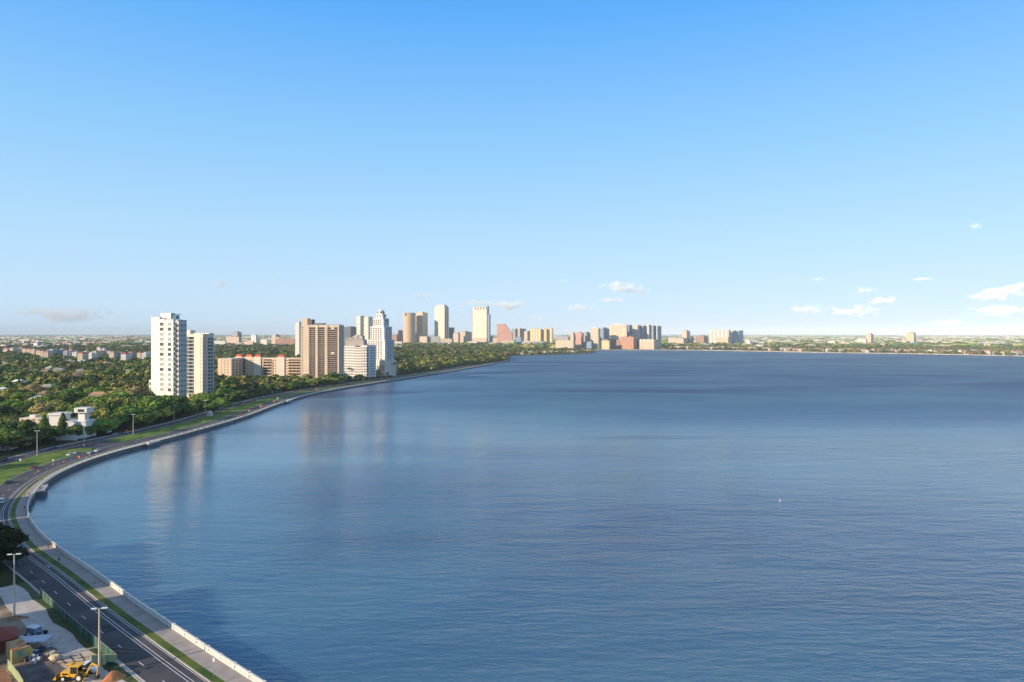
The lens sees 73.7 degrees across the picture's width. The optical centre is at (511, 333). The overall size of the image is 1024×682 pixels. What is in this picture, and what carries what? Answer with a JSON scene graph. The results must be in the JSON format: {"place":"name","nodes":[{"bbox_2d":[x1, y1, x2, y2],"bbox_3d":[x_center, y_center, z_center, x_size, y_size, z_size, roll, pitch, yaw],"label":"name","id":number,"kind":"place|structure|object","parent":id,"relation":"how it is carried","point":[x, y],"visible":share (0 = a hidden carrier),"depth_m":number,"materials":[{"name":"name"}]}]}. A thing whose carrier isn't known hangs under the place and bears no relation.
{"place":"outdoors","nodes":[
{"label":"outdoors","id":0,"kind":"place"},
{"bbox_2d":[19,414,48,425],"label":"house","id":1,"kind":"structure","parent":0,"point":[35,417],"depth_m":472.00,"materials":[{"name":"beige paint"}]},
{"bbox_2d":[0,596,75,681],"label":"dirt yard","id":2,"kind":"structure","parent":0,"point":[5,611],"depth_m":166.47,"materials":[{"name":"brown soil"}]},
{"bbox_2d":[0,669,14,681],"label":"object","id":3,"kind":"structure","parent":2,"relation":"on","point":[4,675],"depth_m":143.08,"materials":[{"name":"orange soil"}]},
{"bbox_2d":[0,626,18,652],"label":"red shed","id":4,"kind":"structure","parent":2,"relation":"on","point":[9,633],"depth_m":155.03,"materials":[{"name":"red metal"}]},
{"bbox_2d":[7,553,20,615],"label":"street lamp","id":5,"kind":"object","parent":2,"relation":"on","point":[14,614],"visible":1,"depth_m":173.86,"materials":[{"name":"metal"}]},
{"bbox_2d":[8,660,22,681],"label":"site fence","id":6,"kind":"object","parent":2,"relation":"on","point":[14,672],"visible":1,"depth_m":142.69,"materials":[{"name":"metal"}]},
{"bbox_2d":[6,638,27,663],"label":"shipping container","id":7,"kind":"object","parent":2,"relation":"on","point":[16,650],"visible":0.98,"depth_m":149.77,"materials":[{"name":"metal"}]},
{"bbox_2d":[23,653,42,662],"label":"scrap heap","id":8,"kind":"object","parent":2,"relation":"on","point":[32,656],"visible":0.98,"depth_m":149.96,"materials":[{"name":"grey metal"}]},
{"bbox_2d":[18,634,52,647],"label":"sheet canopy","id":9,"kind":"object","parent":2,"relation":"on","point":[36,638],"visible":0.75,"depth_m":155.85,"materials":[{"name":"metal"}]},
{"bbox_2d":[13,659,71,681],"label":"dark yard patch","id":10,"kind":"object","parent":2,"relation":"on","point":[44,670],"visible":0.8,"depth_m":145.22,"materials":[{"name":"grey asphalt"}]},
{"bbox_2d":[0,584,119,681],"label":"gravel path","id":11,"kind":"structure","parent":2,"relation":"on","point":[62,640],"depth_m":169.88,"materials":[{"name":"grey gravel"}]},
{"bbox_2d":[26,624,42,634],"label":"generator","id":12,"kind":"object","parent":11,"relation":"on","point":[34,629],"visible":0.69,"depth_m":162.33,"materials":[{"name":"white metal"}]},
{"bbox_2d":[52,662,99,681],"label":"backhoe loader","id":13,"kind":"object","parent":11,"relation":"on","point":[77,672],"visible":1,"depth_m":141.25,"materials":[{"name":"yellow metal"}]},
{"bbox_2d":[56,651,101,668],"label":"concrete slab","id":14,"kind":"object","parent":11,"relation":"on","point":[87,655],"visible":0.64,"depth_m":151.02,"materials":[{"name":"beige concrete"}]},
{"bbox_2d":[83,660,96,673],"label":"pickup truck","id":15,"kind":"object","parent":11,"relation":"on","point":[87,664],"visible":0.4,"depth_m":144.36,"materials":[{"name":"white metal"}]},
{"bbox_2d":[91,607,107,675],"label":"street lamp","id":16,"kind":"object","parent":11,"relation":"on","point":[99,660],"visible":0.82,"depth_m":143.31,"materials":[{"name":"metal"}]},
{"bbox_2d":[102,670,126,681],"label":"dirt heap","id":17,"kind":"object","parent":11,"relation":"on","point":[114,676],"visible":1,"depth_m":141.67,"materials":[{"name":"orange soil"}]},
{"bbox_2d":[7,647,135,681],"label":"wheel ruts","id":18,"kind":"structure","parent":2,"relation":"on","point":[55,665],"depth_m":149.61,"materials":[{"name":"beige soil"}]},
{"bbox_2d":[16,582,138,681],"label":"fence side grass","id":19,"kind":"structure","parent":2,"relation":"on","point":[56,617],"depth_m":166.94,"materials":[{"name":"green plant"}]},
{"bbox_2d":[40,588,116,664],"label":"site fence","id":20,"kind":"object","parent":19,"relation":"on","point":[72,621],"visible":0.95,"depth_m":165.71,"materials":[{"name":"metal"}]},
{"bbox_2d":[91,654,115,664],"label":"site fence","id":21,"kind":"object","parent":2,"relation":"on","point":[108,659],"visible":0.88,"depth_m":148.01,"materials":[{"name":"metal"}]},
{"bbox_2d":[117,659,145,681],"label":"grey apron","id":22,"kind":"object","parent":2,"relation":"on","point":[130,671],"visible":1,"depth_m":144.78,"materials":[{"name":"grey concrete"}]},
{"bbox_2d":[0,366,465,465],"bbox_3d":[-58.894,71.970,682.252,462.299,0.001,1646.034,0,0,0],"label":"landside road","id":23,"kind":"structure","parent":0,"point":[9,460],"depth_m":517.94,"materials":[{"name":"grey asphalt"}]},
{"bbox_2d":[70,441,123,447],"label":"crossing","id":24,"kind":"object","parent":23,"relation":"on","point":[100,444],"visible":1,"depth_m":443.16,"materials":[{"name":"grey asphalt"}]},
{"bbox_2d":[7,366,460,457],"bbox_3d":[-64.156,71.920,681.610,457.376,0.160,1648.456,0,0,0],"label":"landside pavement","id":25,"kind":"structure","parent":0,"point":[166,422],"depth_m":533.89,"materials":[{"name":"concrete"}]},
{"bbox_2d":[0,362,494,681],"bbox_3d":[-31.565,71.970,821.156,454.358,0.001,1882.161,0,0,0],"label":"bayside road","id":26,"kind":"structure","parent":0,"point":[152,669],"depth_m":183.42,"materials":[{"name":"grey asphalt"}]},
{"bbox_2d":[21,574,115,632],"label":"asphalt patches","id":27,"kind":"object","parent":26,"relation":"on","point":[107,628],"visible":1,"depth_m":168.33,"materials":[{"name":"grey asphalt"}]},
{"bbox_2d":[0,383,344,681],"bbox_3d":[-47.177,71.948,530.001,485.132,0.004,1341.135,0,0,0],"label":"lane markings","id":28,"kind":"object","parent":26,"relation":"on","point":[89,595],"visible":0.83,"depth_m":185.45,"materials":[{"name":"paint"}]},
{"bbox_2d":[16,361,501,681],"bbox_3d":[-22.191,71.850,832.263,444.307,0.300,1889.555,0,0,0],"label":"promenade","id":29,"kind":"structure","parent":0,"point":[198,654],"depth_m":181.38,"materials":[{"name":"concrete"}]},
{"bbox_2d":[27,361,502,681],"bbox_3d":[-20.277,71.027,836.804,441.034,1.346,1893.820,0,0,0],"label":"balustrade","id":30,"kind":"object","parent":29,"relation":"on","point":[250,675],"visible":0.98,"depth_m":193.21,"materials":[{"name":"concrete"}]},
{"bbox_2d":[0,347,1023,587],"bbox_3d":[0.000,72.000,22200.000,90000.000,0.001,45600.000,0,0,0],"label":"ground","id":31,"kind":"structure","parent":0,"point":[6,575],"depth_m":529.32,"materials":[{"name":"soil"}]},
{"bbox_2d":[0,405,21,417],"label":"broadleaf tree","id":32,"kind":"object","parent":31,"relation":"on","point":[6,410],"visible":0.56,"depth_m":500.02,"materials":[{"name":"green plant"}]},
{"bbox_2d":[0,428,26,451],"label":"broadleaf tree","id":33,"kind":"object","parent":31,"relation":"on","point":[6,435],"visible":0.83,"depth_m":411.83,"materials":[{"name":"green plant"}]},
{"bbox_2d":[0,522,29,567],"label":"broadleaf tree","id":34,"kind":"object","parent":31,"relation":"on","point":[11,539],"visible":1,"depth_m":210.30,"materials":[{"name":"green plant"}]},
{"bbox_2d":[0,420,48,447],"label":"broadleaf tree","id":35,"kind":"object","parent":31,"relation":"on","point":[26,425],"visible":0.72,"depth_m":426.78,"materials":[{"name":"green plant"}]},
{"bbox_2d":[9,435,39,449],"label":"broadleaf tree","id":36,"kind":"object","parent":31,"relation":"on","point":[21,440],"visible":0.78,"depth_m":418.91,"materials":[{"name":"green plant"}]},
{"bbox_2d":[17,384,47,391],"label":"broadleaf tree","id":37,"kind":"object","parent":31,"relation":"on","point":[34,388],"visible":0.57,"depth_m":720.41,"materials":[{"name":"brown plant"}]},
{"bbox_2d":[27,402,56,413],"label":"broadleaf tree","id":38,"kind":"object","parent":31,"relation":"on","point":[36,408],"visible":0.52,"depth_m":522.40,"materials":[{"name":"brown plant"}]},
{"bbox_2d":[38,414,50,439],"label":"cypress tree","id":39,"kind":"object","parent":31,"relation":"on","point":[44,421],"visible":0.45,"depth_m":460.05,"materials":[{"name":"green plant"}]},
{"bbox_2d":[49,426,66,441],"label":"broadleaf tree","id":40,"kind":"object","parent":31,"relation":"on","point":[59,430],"visible":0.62,"depth_m":454.11,"materials":[{"name":"green plant"}]},
{"bbox_2d":[50,404,71,412],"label":"broadleaf tree","id":41,"kind":"object","parent":31,"relation":"on","point":[59,408],"visible":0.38,"depth_m":525.68,"materials":[{"name":"green plant"}]},
{"bbox_2d":[58,412,67,434],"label":"cypress tree","id":42,"kind":"object","parent":31,"relation":"on","point":[63,417],"visible":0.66,"depth_m":471.42,"materials":[{"name":"green plant"}]},
{"bbox_2d":[54,396,76,403],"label":"broadleaf tree","id":43,"kind":"object","parent":31,"relation":"on","point":[71,399],"visible":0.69,"depth_m":627.07,"materials":[{"name":"green plant"}]},
{"bbox_2d":[47,407,96,439],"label":"modern house","id":44,"kind":"structure","parent":31,"relation":"on","point":[83,419],"depth_m":473.00,"materials":[{"name":"white paint"}]},
{"bbox_2d":[58,390,87,397],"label":"broadleaf tree","id":45,"kind":"object","parent":31,"relation":"on","point":[77,393],"visible":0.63,"depth_m":662.22,"materials":[{"name":"green plant"}]},
{"bbox_2d":[66,425,89,435],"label":"broadleaf tree","id":46,"kind":"object","parent":31,"relation":"on","point":[77,428],"visible":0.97,"depth_m":466.58,"materials":[{"name":"green plant"}]},
{"bbox_2d":[74,381,99,390],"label":"broadleaf tree","id":47,"kind":"object","parent":31,"relation":"on","point":[83,386],"visible":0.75,"depth_m":732.05,"materials":[{"name":"green plant"}]},
{"bbox_2d":[83,387,105,395],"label":"broadleaf tree","id":48,"kind":"object","parent":31,"relation":"on","point":[88,391],"visible":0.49,"depth_m":693.77,"materials":[{"name":"green plant"}]},
{"bbox_2d":[89,409,120,432],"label":"broadleaf tree","id":49,"kind":"object","parent":31,"relation":"on","point":[103,414],"visible":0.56,"depth_m":493.11,"materials":[{"name":"green plant"}]},
{"bbox_2d":[92,418,121,433],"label":"broadleaf tree","id":50,"kind":"object","parent":31,"relation":"on","point":[104,425],"visible":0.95,"depth_m":485.25,"materials":[{"name":"green plant"}]},
{"bbox_2d":[98,401,121,410],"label":"broadleaf tree","id":51,"kind":"object","parent":31,"relation":"on","point":[112,405],"visible":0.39,"depth_m":548.45,"materials":[{"name":"green plant"}]},
{"bbox_2d":[109,413,129,429],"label":"broadleaf tree","id":52,"kind":"object","parent":31,"relation":"on","point":[122,418],"visible":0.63,"depth_m":509.56,"materials":[{"name":"green plant"}]},
{"bbox_2d":[107,396,136,404],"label":"broadleaf tree","id":53,"kind":"object","parent":31,"relation":"on","point":[126,400],"visible":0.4,"depth_m":581.34,"materials":[{"name":"green plant"}]},
{"bbox_2d":[111,391,136,397],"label":"broadleaf tree","id":54,"kind":"object","parent":31,"relation":"on","point":[122,394],"visible":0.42,"depth_m":627.63,"materials":[{"name":"green plant"}]},
{"bbox_2d":[111,405,144,426],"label":"broadleaf tree","id":55,"kind":"object","parent":31,"relation":"on","point":[126,410],"visible":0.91,"depth_m":521.46,"materials":[{"name":"green plant"}]},
{"bbox_2d":[123,385,150,395],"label":"broadleaf tree","id":56,"kind":"object","parent":31,"relation":"on","point":[138,390],"visible":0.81,"depth_m":666.56,"materials":[{"name":"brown plant"}]},
{"bbox_2d":[129,412,155,426],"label":"broadleaf tree","id":57,"kind":"object","parent":31,"relation":"on","point":[141,417],"visible":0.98,"depth_m":518.88,"materials":[{"name":"green plant"}]},
{"bbox_2d":[135,395,168,413],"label":"broadleaf tree","id":58,"kind":"object","parent":31,"relation":"on","point":[150,403],"visible":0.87,"depth_m":548.89,"materials":[{"name":"green plant"}]},
{"bbox_2d":[159,406,173,420],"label":"broadleaf tree","id":59,"kind":"object","parent":31,"relation":"on","point":[166,412],"visible":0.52,"depth_m":561.15,"materials":[{"name":"green plant"}]},
{"bbox_2d":[154,395,181,417],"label":"broadleaf tree","id":60,"kind":"object","parent":31,"relation":"on","point":[175,407],"visible":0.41,"depth_m":578.57,"materials":[{"name":"green plant"}]},
{"bbox_2d":[149,313,186,396],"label":"condo tower","id":61,"kind":"structure","parent":31,"relation":"on","point":[168,354],"depth_m":704.68,"materials":[{"name":"white paint"}]},
{"bbox_2d":[178,402,193,415],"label":"broadleaf tree","id":62,"kind":"object","parent":31,"relation":"on","point":[184,407],"visible":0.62,"depth_m":594.24,"materials":[{"name":"green plant"}]},
{"bbox_2d":[187,330,214,397],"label":"apartment tower","id":63,"kind":"structure","parent":31,"relation":"on","point":[200,362],"depth_m":750.31,"materials":[{"name":"beige paint"}]},
{"bbox_2d":[196,393,219,403],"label":"broadleaf tree","id":64,"kind":"object","parent":31,"relation":"on","point":[209,397],"visible":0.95,"depth_m":653.36,"materials":[{"name":"green plant"}]},
{"bbox_2d":[203,402,222,412],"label":"broadleaf tree","id":65,"kind":"object","parent":31,"relation":"on","point":[212,406],"visible":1,"depth_m":608.92,"materials":[{"name":"green plant"}]},
{"bbox_2d":[211,397,231,409],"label":"broadleaf tree","id":66,"kind":"object","parent":31,"relation":"on","point":[223,402],"visible":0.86,"depth_m":638.44,"materials":[{"name":"green plant"}]},
{"bbox_2d":[226,336,240,343],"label":"office block","id":67,"kind":"structure","parent":31,"relation":"on","point":[233,339],"depth_m":3974.89,"materials":[{"name":"beige concrete"}]},
{"bbox_2d":[0,366,468,484],"bbox_3d":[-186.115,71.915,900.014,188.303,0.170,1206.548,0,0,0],"label":"median grass","id":68,"kind":"structure","parent":31,"relation":"on","point":[8,471],"depth_m":481.41,"materials":[{"name":"green plant"}]},
{"bbox_2d":[227,389,251,403],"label":"broadleaf tree","id":69,"kind":"object","parent":31,"relation":"on","point":[236,395],"visible":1,"depth_m":691.17,"materials":[{"name":"green plant"}]},
{"bbox_2d":[0,364,480,681],"bbox_3d":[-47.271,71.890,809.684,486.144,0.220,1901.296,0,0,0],"label":"kerbs","id":70,"kind":"structure","parent":31,"relation":"on","point":[192,669],"depth_m":209.53,"materials":[{"name":"concrete"}]},
{"bbox_2d":[10,362,495,681],"bbox_3d":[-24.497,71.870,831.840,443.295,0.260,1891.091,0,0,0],"label":"grass verge","id":71,"kind":"object","parent":31,"relation":"on","point":[185,658],"depth_m":182.84,"materials":[{"name":"green plant"}]},
{"bbox_2d":[0,353,509,394],"bbox_3d":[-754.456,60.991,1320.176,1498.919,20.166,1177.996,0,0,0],"label":"wood","id":72,"kind":"object","parent":31,"relation":"on","point":[111,375],"visible":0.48,"depth_m":1058.17,"materials":[{"name":"green plant"}]},
{"bbox_2d":[218,354,300,378],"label":"apartment block","id":73,"kind":"structure","parent":31,"relation":"on","point":[258,364],"depth_m":1087.59,"materials":[{"name":"beige paint"}]},
{"bbox_2d":[28,361,505,508],"bbox_3d":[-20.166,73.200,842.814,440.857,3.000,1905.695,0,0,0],"label":"seawall","id":74,"kind":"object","parent":31,"relation":"on","point":[57,476],"visible":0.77,"depth_m":502.72,"materials":[{"name":"concrete"}]},
{"bbox_2d":[36,484,47,495],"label":"overlook","id":75,"kind":"object","parent":74,"relation":"attached to","point":[42,490],"visible":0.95,"depth_m":310.36,"materials":[{"name":"concrete"}]},
{"bbox_2d":[275,338,294,343],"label":"hospital","id":76,"kind":"structure","parent":31,"relation":"on","point":[283,340],"depth_m":3725.76,"materials":[{"name":"concrete"}]},
{"bbox_2d":[295,322,300,355],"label":"office tower","id":77,"kind":"structure","parent":31,"relation":"on","point":[297,337],"depth_m":1902.02,"materials":[{"name":"white concrete"}]},
{"bbox_2d":[300,318,343,382],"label":"apartment tower","id":78,"kind":"structure","parent":31,"relation":"on","point":[322,348],"depth_m":1007.33,"materials":[{"name":"beige concrete"}]},
{"bbox_2d":[344,326,356,342],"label":"office block","id":79,"kind":"structure","parent":31,"relation":"on","point":[350,331],"depth_m":4142.32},
{"bbox_2d":[344,340,375,378],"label":"apartment block","id":80,"kind":"structure","parent":31,"relation":"on","point":[359,356],"depth_m":1091.64,"materials":[{"name":"white paint"}]},
{"bbox_2d":[344,363,374,374],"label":"window","id":81,"kind":"structure","parent":80,"relation":"in","point":[366,363],"depth_m":1087.26,"materials":[{"name":"grey glass"}]},
{"bbox_2d":[356,316,364,335],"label":"office tower","id":82,"kind":"structure","parent":31,"relation":"on","point":[360,324],"depth_m":4380.69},
{"bbox_2d":[364,316,372,341],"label":"office tower","id":83,"kind":"structure","parent":31,"relation":"on","point":[368,322],"depth_m":4298.56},
{"bbox_2d":[368,309,395,376],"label":"condo tower","id":84,"kind":"structure","parent":31,"relation":"on","point":[381,335],"depth_m":1158.17,"materials":[{"name":"white paint"}]},
{"bbox_2d":[371,315,390,369],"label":"window","id":85,"kind":"structure","parent":84,"relation":"in","point":[377,315],"depth_m":1162.19,"materials":[{"name":"grey glass"}]},
{"bbox_2d":[403,313,415,342],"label":"office tower","id":86,"kind":"structure","parent":31,"relation":"on","point":[409,327],"depth_m":4377.73,"materials":[{"name":"beige concrete"}]},
{"bbox_2d":[416,312,427,341],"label":"office tower","id":87,"kind":"structure","parent":31,"relation":"on","point":[421,323],"depth_m":4472.38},
{"bbox_2d":[435,305,448,338],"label":"office tower","id":88,"kind":"structure","parent":31,"relation":"on","point":[441,321],"depth_m":4474.38,"materials":[{"name":"beige concrete"}]},
{"bbox_2d":[459,331,471,342],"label":"office block","id":89,"kind":"structure","parent":31,"relation":"on","point":[465,336],"depth_m":4507.02,"materials":[{"name":"beige concrete"}]},
{"bbox_2d":[472,306,490,341],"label":"office tower","id":90,"kind":"structure","parent":31,"relation":"on","point":[481,324],"depth_m":4387.21,"materials":[{"name":"beige concrete"}]},
{"bbox_2d":[497,324,512,342],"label":"office building","id":91,"kind":"structure","parent":31,"relation":"on","point":[504,332],"depth_m":4292.64,"materials":[{"name":"pink concrete"}]},
{"bbox_2d":[0,342,1023,359],"bbox_3d":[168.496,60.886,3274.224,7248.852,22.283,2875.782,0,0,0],"label":"wood","id":92,"kind":"object","parent":31,"relation":"on","point":[440,349],"visible":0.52,"depth_m":2700.59,"materials":[{"name":"green plant"}]},
{"bbox_2d":[0,337,1023,347],"bbox_3d":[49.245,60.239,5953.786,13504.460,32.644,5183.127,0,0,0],"label":"distant wood","id":93,"kind":"object","parent":31,"relation":"on","point":[892,342],"visible":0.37,"depth_m":4220.45,"materials":[{"name":"green plant"}]},
{"bbox_2d":[0,334,1023,338],"bbox_3d":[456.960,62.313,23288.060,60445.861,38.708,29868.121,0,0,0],"label":"horizon wood","id":94,"kind":"object","parent":31,"relation":"on","point":[663,336],"visible":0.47,"depth_m":13707.68,"materials":[{"name":"green plant"}]},
{"bbox_2d":[0,335,1023,342],"bbox_3d":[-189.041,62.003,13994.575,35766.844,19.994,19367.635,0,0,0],"label":"distant suburb","id":95,"kind":"object","parent":31,"relation":"on","point":[786,341],"visible":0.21,"depth_m":9550.33,"materials":[{"name":"white paint"}]},
{"bbox_2d":[530,328,541,341],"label":"apartment block","id":96,"kind":"structure","parent":31,"relation":"on","point":[535,334],"depth_m":4222.97,"materials":[{"name":"white paint"}]},
{"bbox_2d":[556,340,572,347],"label":"convention hall","id":97,"kind":"structure","parent":31,"relation":"on","point":[564,343],"depth_m":3122.39,"materials":[{"name":"beige concrete"}]},
{"bbox_2d":[576,332,583,348],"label":"apartment block","id":98,"kind":"structure","parent":31,"relation":"on","point":[579,338],"depth_m":3159.79,"materials":[{"name":"pink concrete"}]},
{"bbox_2d":[591,327,599,348],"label":"hotel tower","id":99,"kind":"structure","parent":31,"relation":"on","point":[595,335],"depth_m":3159.09,"materials":[{"name":"beige paint"}]},
{"bbox_2d":[600,327,608,339],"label":"apartment tower","id":100,"kind":"structure","parent":31,"relation":"on","point":[604,332],"depth_m":3260.78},
{"bbox_2d":[600,340,610,348],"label":"convention hall","id":101,"kind":"structure","parent":31,"relation":"on","point":[605,344],"depth_m":3151.97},
{"bbox_2d":[610,324,627,339],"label":"hotel tower","id":102,"kind":"structure","parent":31,"relation":"on","point":[617,331],"depth_m":3219.92,"materials":[{"name":"beige paint"}]},
{"bbox_2d":[620,336,638,348],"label":"hotel building","id":103,"kind":"structure","parent":31,"relation":"on","point":[629,342],"depth_m":3169.74,"materials":[{"name":"pink concrete"}]},
{"bbox_2d":[639,339,660,348],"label":"condo block","id":104,"kind":"structure","parent":31,"relation":"on","point":[649,343],"depth_m":3153.32,"materials":[{"name":"beige paint"}]},
{"bbox_2d":[668,337,688,342],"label":"hospital","id":105,"kind":"structure","parent":31,"relation":"on","point":[680,340],"depth_m":4254.95,"materials":[{"name":"beige concrete"}]},
{"bbox_2d":[709,330,730,342],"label":"apartment tower","id":106,"kind":"structure","parent":31,"relation":"on","point":[716,336],"depth_m":4176.69,"materials":[{"name":"white paint"}]},
{"bbox_2d":[504,349,1021,360],"bbox_3d":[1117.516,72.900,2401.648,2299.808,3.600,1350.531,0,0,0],"label":"shore bulkhead","id":107,"kind":"object","parent":31,"relation":"on","point":[774,351],"visible":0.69,"depth_m":2510.51,"materials":[{"name":"concrete"}]},
{"bbox_2d":[0,0,1023,334],"label":"sky","id":108,"kind":"structure","parent":0,"point":[248,167],"materials":[{"name":"blue"}]},
{"bbox_2d":[29,350,1023,681],"bbox_3d":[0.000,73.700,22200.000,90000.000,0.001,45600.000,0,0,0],"label":"water","id":109,"kind":"structure","parent":0,"point":[611,516],"depth_m":265.00,"materials":[{"name":"blue liquid"}]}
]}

